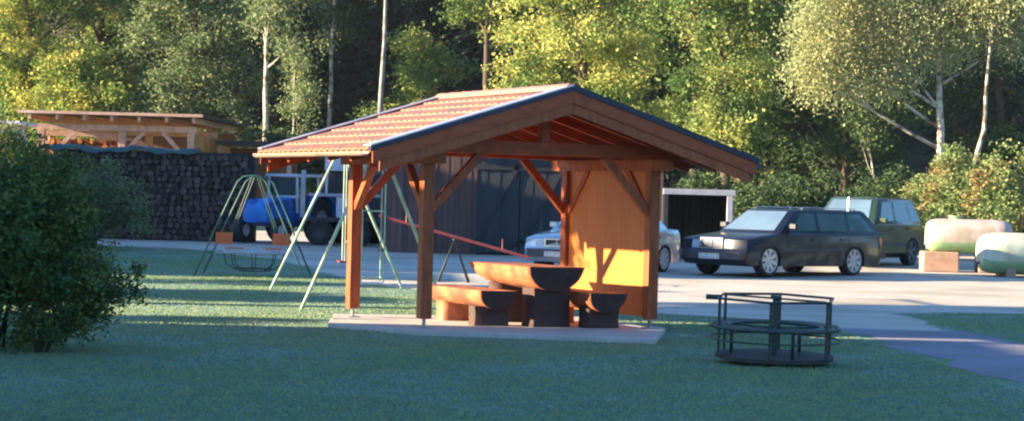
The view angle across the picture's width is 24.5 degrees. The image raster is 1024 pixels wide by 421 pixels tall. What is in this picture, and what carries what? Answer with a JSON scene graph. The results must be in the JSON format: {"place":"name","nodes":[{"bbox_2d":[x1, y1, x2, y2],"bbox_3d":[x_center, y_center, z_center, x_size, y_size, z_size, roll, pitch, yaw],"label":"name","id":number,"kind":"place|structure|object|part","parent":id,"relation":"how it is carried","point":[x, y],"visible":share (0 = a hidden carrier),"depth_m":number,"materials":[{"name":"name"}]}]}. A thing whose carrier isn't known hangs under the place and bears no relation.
{"place":"outdoors","nodes":[
{"label":"outdoors","id":0,"kind":"place"},
{"bbox_2d":[0,0,1023,420],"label":"ground","id":1,"kind":"structure","parent":0,"point":[916,164],"depth_m":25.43,"materials":[{"name":"green plant"}]},
{"bbox_2d":[0,121,36,160],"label":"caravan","id":2,"kind":"object","parent":1,"relation":"on","point":[22,124],"visible":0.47,"depth_m":72.71,"materials":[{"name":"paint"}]},
{"bbox_2d":[0,101,57,179],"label":"shrub","id":3,"kind":"object","parent":1,"relation":"on","point":[9,136],"visible":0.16,"depth_m":41.67,"materials":[{"name":"green plant"}]},
{"bbox_2d":[0,293,99,352],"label":"bush","id":4,"kind":"object","parent":1,"relation":"on","point":[45,327],"visible":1,"depth_m":23.96,"materials":[{"name":"green plant"}]},
{"bbox_2d":[0,0,148,153],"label":"maple tree","id":5,"kind":"object","parent":1,"relation":"on","point":[15,66],"visible":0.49,"depth_m":95.42,"materials":[{"name":"green plant"}]},
{"bbox_2d":[10,35,139,153],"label":"maple tree","id":6,"kind":"object","parent":1,"relation":"on","point":[69,70],"visible":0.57,"depth_m":92.28,"materials":[{"name":"green plant"}]},
{"bbox_2d":[0,129,169,347],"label":"bush","id":7,"kind":"object","parent":1,"relation":"on","point":[41,235],"visible":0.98,"depth_m":24.30,"materials":[{"name":"green plant"}]},
{"bbox_2d":[53,258,147,334],"bbox_3d":[-4.274,0.892,24.302,1.019,0.817,0.439,1,0,0],"label":"overhanging branch","id":8,"kind":"object","parent":7,"relation":"attached to","point":[116,291],"visible":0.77,"depth_m":24.28,"materials":[{"name":"green plant"}]},
{"bbox_2d":[22,0,193,113],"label":"maple tree","id":9,"kind":"object","parent":1,"relation":"on","point":[116,9],"visible":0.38,"depth_m":98.24,"materials":[{"name":"green plant"}]},
{"bbox_2d":[67,154,157,247],"bbox_3d":[-9.994,-0.202,55.905,3.169,2.305,1.982,1,0,0],"label":"shrub","id":10,"kind":"object","parent":1,"relation":"on","point":[125,212],"visible":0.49,"depth_m":55.85,"materials":[{"name":"green plant"}]},
{"bbox_2d":[17,110,247,155],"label":"timber barn","id":11,"kind":"structure","parent":1,"relation":"on","point":[168,131],"depth_m":75.45,"materials":[{"name":"brown wood"}]},
{"bbox_2d":[49,138,135,169],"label":"firewood stack","id":12,"kind":"object","parent":11,"relation":"in","point":[101,143],"visible":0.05,"depth_m":75.90,"materials":[{"name":"brown wood"}]},
{"bbox_2d":[91,0,224,104],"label":"spruce tree","id":13,"kind":"object","parent":1,"relation":"on","point":[151,53],"visible":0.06,"depth_m":104.99,"materials":[{"name":"green plant"}]},
{"bbox_2d":[74,0,287,147],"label":"willow tree","id":14,"kind":"object","parent":1,"relation":"on","point":[195,43],"visible":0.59,"depth_m":92.41,"materials":[{"name":"green plant"}]},
{"bbox_2d":[174,0,312,123],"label":"spruce tree","id":15,"kind":"object","parent":1,"relation":"on","point":[251,49],"visible":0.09,"depth_m":102.75,"materials":[{"name":"green plant"}]},
{"bbox_2d":[193,175,310,278],"bbox_3d":[-4.909,0.302,45.002,2.130,1.960,1.332,1,0,0],"label":"gondola swing","id":16,"kind":"object","parent":1,"relation":"on","point":[222,237],"visible":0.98,"depth_m":44.76,"materials":[{"name":"green paint"}]},
{"bbox_2d":[216,140,296,197],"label":"lean to","id":17,"kind":"object","parent":1,"relation":"on","point":[262,168],"visible":0.29,"depth_m":80.79,"materials":[{"name":"brown wood"}]},
{"bbox_2d":[234,124,287,147],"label":"shrub","id":18,"kind":"object","parent":1,"relation":"on","point":[249,135],"visible":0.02,"depth_m":86.23,"materials":[{"name":"green plant"}]},
{"bbox_2d":[211,0,342,141],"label":"birch tree","id":19,"kind":"object","parent":1,"relation":"on","point":[263,18],"visible":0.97,"depth_m":89.92,"materials":[{"name":"green plant"}]},
{"bbox_2d":[265,43,332,136],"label":"birch tree","id":20,"kind":"object","parent":1,"relation":"on","point":[302,91],"visible":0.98,"depth_m":88.67,"materials":[{"name":"green plant"}]},
{"bbox_2d":[239,0,364,170],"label":"spruce tree","id":21,"kind":"object","parent":1,"relation":"on","point":[345,69],"visible":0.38,"depth_m":99.06,"materials":[{"name":"green plant"}]},
{"bbox_2d":[261,122,343,206],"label":"shrub","id":22,"kind":"object","parent":1,"relation":"on","point":[311,185],"visible":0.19,"depth_m":85.56,"materials":[{"name":"green plant"}]},
{"bbox_2d":[299,0,375,127],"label":"birch tree","id":23,"kind":"object","parent":1,"relation":"on","point":[349,33],"visible":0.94,"depth_m":95.93,"materials":[{"name":"green plant"}]},
{"bbox_2d":[320,158,367,173],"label":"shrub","id":24,"kind":"object","parent":1,"relation":"on","point":[341,172],"visible":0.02,"depth_m":87.29,"materials":[{"name":"green plant"}]},
{"bbox_2d":[286,0,403,131],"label":"spruce tree","id":25,"kind":"object","parent":1,"relation":"on","point":[362,3],"visible":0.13,"depth_m":101.77,"materials":[{"name":"green plant"}]},
{"bbox_2d":[269,159,436,309],"bbox_3d":[-2.532,0.182,38.194,2.476,2.657,7.372,1,0,-9],"label":"swing set","id":26,"kind":"object","parent":1,"relation":"on","point":[368,210],"visible":0.56,"depth_m":36.03,"materials":[{"name":"green paint"}]},
{"bbox_2d":[359,0,421,174],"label":"birch tree","id":27,"kind":"object","parent":1,"relation":"on","point":[381,87],"visible":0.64,"depth_m":85.93,"materials":[{"name":"grey plant"}]},
{"bbox_2d":[347,0,461,121],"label":"spruce tree","id":28,"kind":"object","parent":1,"relation":"on","point":[406,13],"visible":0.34,"depth_m":98.14,"materials":[{"name":"green plant"}]},
{"bbox_2d":[345,20,480,120],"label":"deciduous tree","id":29,"kind":"object","parent":1,"relation":"on","point":[418,83],"visible":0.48,"depth_m":91.71,"materials":[{"name":"green plant"}]},
{"bbox_2d":[384,0,498,103],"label":"spruce tree","id":30,"kind":"object","parent":1,"relation":"on","point":[446,31],"visible":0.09,"depth_m":99.26,"materials":[{"name":"green plant"}]},
{"bbox_2d":[439,0,543,92],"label":"tree","id":31,"kind":"object","parent":1,"relation":"on","point":[470,35],"visible":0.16,"depth_m":96.14,"materials":[{"name":"green plant"}]},
{"bbox_2d":[430,0,559,89],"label":"maple tree","id":32,"kind":"object","parent":1,"relation":"on","point":[475,6],"visible":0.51,"depth_m":87.84,"materials":[{"name":"green plant"}]},
{"bbox_2d":[327,314,665,343],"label":"paving slab","id":33,"kind":"structure","parent":1,"relation":"on","point":[624,332],"depth_m":29.43,"materials":[{"name":"concrete"}]},
{"bbox_2d":[432,284,517,325],"bbox_3d":[-0.590,1.238,30.986,0.531,0.455,2.050,1,0,-25],"label":"log bench","id":34,"kind":"object","parent":33,"relation":"on","point":[483,306],"visible":0.97,"depth_m":30.30,"materials":[{"name":"brown wood"}]},
{"bbox_2d":[253,83,762,328],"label":"picnic pavilion","id":35,"kind":"structure","parent":33,"relation":"on","point":[610,159],"depth_m":30.56,"materials":[{"name":"brown wood"}]},
{"bbox_2d":[468,261,584,326],"bbox_3d":[0.145,1.097,31.056,0.782,0.775,2.050,1,0,-25],"label":"log table","id":36,"kind":"object","parent":33,"relation":"on","point":[542,299],"visible":0.94,"depth_m":30.29,"materials":[{"name":"brown wood"}]},
{"bbox_2d":[569,288,627,327],"bbox_3d":[0.812,1.274,31.087,0.531,0.455,2.050,1,0,-25],"label":"log bench","id":37,"kind":"object","parent":33,"relation":"on","point":[599,309],"visible":0.55,"depth_m":30.27,"materials":[{"name":"brown wood"}]},
{"bbox_2d":[0,0,1023,165],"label":"woodland","id":38,"kind":"object","parent":1,"relation":"on","point":[902,132],"visible":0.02,"depth_m":104.21,"materials":[{"name":"green plant"}]},
{"bbox_2d":[88,231,1023,330],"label":"gravel yard","id":39,"kind":"structure","parent":1,"relation":"on","point":[882,293],"depth_m":46.79,"materials":[{"name":"grey gravel"}]},
{"bbox_2d":[53,149,257,242],"bbox_3d":[-9.443,-0.379,62.450,5.300,2.360,1.000,1,0,0],"label":"woodpile","id":40,"kind":"object","parent":39,"relation":"on","point":[191,193],"visible":0.57,"depth_m":62.02,"materials":[{"name":"brown wood"}]},
{"bbox_2d":[49,143,202,154],"bbox_3d":[-10.211,-1.605,62.485,3.904,0.259,1.300,1,0,0],"label":"tarpaulin","id":41,"kind":"object","parent":40,"relation":"on","point":[154,150],"visible":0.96,"depth_m":61.92,"materials":[{"name":"blue plastic"}]},
{"bbox_2d":[235,173,337,242],"bbox_3d":[-6.031,-0.054,62.349,1.584,1.830,2.860,2,0,28],"label":"tractor","id":42,"kind":"object","parent":39,"relation":"on","point":[255,212],"visible":0.73,"depth_m":62.02,"materials":[{"name":"blue paint"}]},
{"bbox_2d":[300,156,380,245],"bbox_3d":[-4.319,-0.270,62.569,2.150,2.380,2.420,1,0,8],"label":"farm trailer","id":43,"kind":"object","parent":39,"relation":"on","point":[320,230],"visible":0.52,"depth_m":61.56,"materials":[{"name":"metal"}]},
{"bbox_2d":[379,214,529,282],"bbox_3d":[-1.094,0.720,44.603,2.874,1.340,0.550,1,0,0],"label":"seesaw","id":44,"kind":"object","parent":39,"relation":"on","point":[406,222],"visible":0.88,"depth_m":44.46,"materials":[{"name":"red paint"}]},
{"bbox_2d":[525,220,681,271],"bbox_3d":[1.999,0.624,50.397,1.920,1.380,4.442,2,0,30],"label":"sedan","id":45,"kind":"object","parent":39,"relation":"on","point":[542,247],"visible":0.39,"depth_m":49.30,"materials":[{"name":"silver metal"}]},
{"bbox_2d":[662,188,736,247],"bbox_3d":[4.573,0.340,59.076,1.800,1.760,3.050,1,0,0],"label":"carport","id":46,"kind":"object","parent":39,"relation":"on","point":[715,203],"visible":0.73,"depth_m":60.50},
{"bbox_2d":[682,198,885,276],"bbox_3d":[5.917,0.538,51.231,5.049,1.720,2.090,1,0,-45],"label":"station wagon","id":47,"kind":"object","parent":39,"relation":"on","point":[765,242],"visible":1,"depth_m":50.44,"materials":[{"name":"blue paint"}]},
{"bbox_3d":[6.202,0.247,50.430,0.920,0.372,0.157,1,0,-45],"label":"side window","id":48,"kind":"part","parent":47,"relation":"part of","materials":[{"name":"blue glass"}]},
{"bbox_3d":[6.918,0.262,51.147,0.982,0.372,0.157,1,0,-45],"label":"side window","id":49,"kind":"part","parent":47,"relation":"part of","materials":[{"name":"blue glass"}]},
{"bbox_3d":[7.627,0.278,51.856,0.857,0.372,0.157,1,0,-45],"label":"side window","id":50,"kind":"part","parent":47,"relation":"part of","materials":[{"name":"blue glass"}]},
{"bbox_2d":[823,196,924,266],"bbox_3d":[8.515,0.500,57.538,2.000,1.660,4.032,2,0,34],"label":"off road car","id":51,"kind":"object","parent":39,"relation":"on","point":[897,223],"visible":0.3,"depth_m":57.32,"materials":[{"name":"green paint"}]},
{"bbox_3d":[9.006,0.023,56.973,0.147,0.458,0.790,2,0,34],"label":"side window","id":52,"kind":"part","parent":51,"relation":"part of","materials":[{"name":"blue glass"}]},
{"bbox_3d":[9.484,0.032,57.682,0.147,0.458,0.760,2,0,34],"label":"side window","id":53,"kind":"part","parent":51,"relation":"part of","materials":[{"name":"blue glass"}]},
{"bbox_3d":[9.895,0.040,58.291,0.147,0.458,0.570,2,0,34],"label":"side window","id":54,"kind":"part","parent":51,"relation":"part of","materials":[{"name":"blue glass"}]},
{"bbox_2d":[919,216,1012,272],"bbox_3d":[10.594,0.784,55.005,2.080,1.310,1.100,1,0,4],"label":"storage tank","id":55,"kind":"object","parent":39,"relation":"on","point":[949,240],"visible":0.74,"depth_m":54.58,"materials":[{"name":"white metal"}]},
{"bbox_2d":[975,233,1023,276],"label":"storage tank","id":56,"kind":"object","parent":39,"relation":"on","point":[1000,254],"visible":1,"depth_m":52.66,"materials":[{"name":"metal"}]},
{"bbox_2d":[478,0,685,124],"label":"maple tree","id":57,"kind":"object","parent":1,"relation":"on","point":[558,39],"visible":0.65,"depth_m":77.36,"materials":[{"name":"green plant"}]},
{"bbox_2d":[618,0,719,206],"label":"spruce tree","id":58,"kind":"object","parent":1,"relation":"on","point":[675,173],"visible":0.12,"depth_m":91.05,"materials":[{"name":"green plant"}]},
{"bbox_2d":[599,0,793,177],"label":"deciduous tree","id":59,"kind":"object","parent":1,"relation":"on","point":[649,25],"visible":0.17,"depth_m":82.93,"materials":[{"name":"green plant"}]},
{"bbox_2d":[663,169,734,218],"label":"shrub","id":60,"kind":"object","parent":1,"relation":"on","point":[697,182],"visible":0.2,"depth_m":67.31,"materials":[{"name":"green plant"}]},
{"bbox_2d":[654,0,806,187],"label":"lime tree","id":61,"kind":"object","parent":1,"relation":"on","point":[729,123],"visible":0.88,"depth_m":74.32,"materials":[{"name":"green plant"}]},
{"bbox_2d":[712,172,808,219],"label":"shrub","id":62,"kind":"object","parent":1,"relation":"on","point":[743,201],"visible":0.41,"depth_m":65.56,"materials":[{"name":"green plant"}]},
{"bbox_2d":[683,0,863,207],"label":"deciduous tree","id":63,"kind":"object","parent":1,"relation":"on","point":[794,153],"visible":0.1,"depth_m":83.37,"materials":[{"name":"green plant"}]},
{"bbox_2d":[706,292,841,364],"bbox_3d":[2.778,1.280,25.138,1.466,0.750,1.422,1,2,-8],"label":"playground roundabout","id":64,"kind":"object","parent":1,"relation":"on","point":[773,353],"visible":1,"depth_m":25.00,"materials":[{"name":"green paint"}]},
{"bbox_2d":[730,0,874,206],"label":"spruce tree","id":65,"kind":"object","parent":1,"relation":"on","point":[804,130],"visible":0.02,"depth_m":94.86,"materials":[{"name":"green plant"}]},
{"bbox_2d":[764,165,878,209],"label":"shrub","id":66,"kind":"object","parent":1,"relation":"on","point":[815,198],"visible":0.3,"depth_m":66.68,"materials":[{"name":"green plant"}]},
{"bbox_2d":[737,0,952,218],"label":"deciduous tree","id":67,"kind":"object","parent":1,"relation":"on","point":[847,152],"visible":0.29,"depth_m":81.58,"materials":[{"name":"green plant"}]},
{"bbox_2d":[829,75,932,180],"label":"deciduous tree","id":68,"kind":"object","parent":1,"relation":"on","point":[864,123],"visible":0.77,"depth_m":72.82,"materials":[{"name":"green plant"}]},
{"bbox_2d":[838,160,923,234],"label":"shrub","id":69,"kind":"object","parent":1,"relation":"on","point":[884,189],"visible":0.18,"depth_m":69.67,"materials":[{"name":"green plant"}]},
{"bbox_2d":[757,0,1023,174],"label":"birch tree","id":70,"kind":"object","parent":1,"relation":"on","point":[875,67],"visible":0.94,"depth_m":69.61,"materials":[{"name":"green plant"}]},
{"bbox_2d":[890,162,948,250],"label":"shrub","id":71,"kind":"object","parent":1,"relation":"on","point":[913,192],"visible":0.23,"depth_m":66.75,"materials":[{"name":"green plant"}]},
{"bbox_2d":[915,137,1000,256],"bbox_3d":[11.934,-0.295,62.885,2.844,3.328,2.493,2,0,27],"label":"shrub","id":72,"kind":"object","parent":1,"relation":"on","point":[945,186],"visible":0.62,"depth_m":62.73,"materials":[{"name":"green plant"}]},
{"bbox_2d":[895,0,1023,219],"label":"deciduous tree","id":73,"kind":"object","parent":1,"relation":"on","point":[999,127],"visible":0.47,"depth_m":79.85,"materials":[{"name":"green plant"}]},
{"bbox_2d":[919,31,1023,230],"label":"spruce tree","id":74,"kind":"object","parent":1,"relation":"on","point":[1011,113],"visible":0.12,"depth_m":91.13,"materials":[{"name":"green plant"}]},
{"bbox_2d":[941,0,1023,164],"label":"birch tree","id":75,"kind":"object","parent":1,"relation":"on","point":[1013,8],"visible":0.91,"depth_m":68.93,"materials":[{"name":"green plant"}]},
{"bbox_2d":[948,138,1023,232],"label":"shrub","id":76,"kind":"object","parent":1,"relation":"on","point":[1004,196],"visible":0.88,"depth_m":61.62,"materials":[{"name":"green plant"}]},
{"bbox_2d":[379,139,663,253],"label":"shed","id":77,"kind":"structure","parent":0,"point":[492,201],"depth_m":57.98,"materials":[{"name":"brown wood"}]},
{"bbox_2d":[473,158,519,253],"bbox_3d":[-0.376,-0.163,57.991,1.100,2.440,0.073,1,0,0],"label":"door","id":78,"kind":"structure","parent":77,"relation":"in","point":[488,223],"depth_m":57.99,"materials":[{"name":"grey wood"}]},
{"bbox_2d":[519,159,561,253],"bbox_3d":[0.749,-0.134,57.991,1.110,2.440,0.073,1,0,0],"label":"door","id":79,"kind":"structure","parent":77,"relation":"in","point":[542,206],"depth_m":57.99,"materials":[{"name":"grey wood"}]},
{"bbox_2d":[841,328,1023,386],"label":"path","id":80,"kind":"structure","parent":0,"point":[987,356],"depth_m":28.86,"materials":[{"name":"grey asphalt"}]}
]}

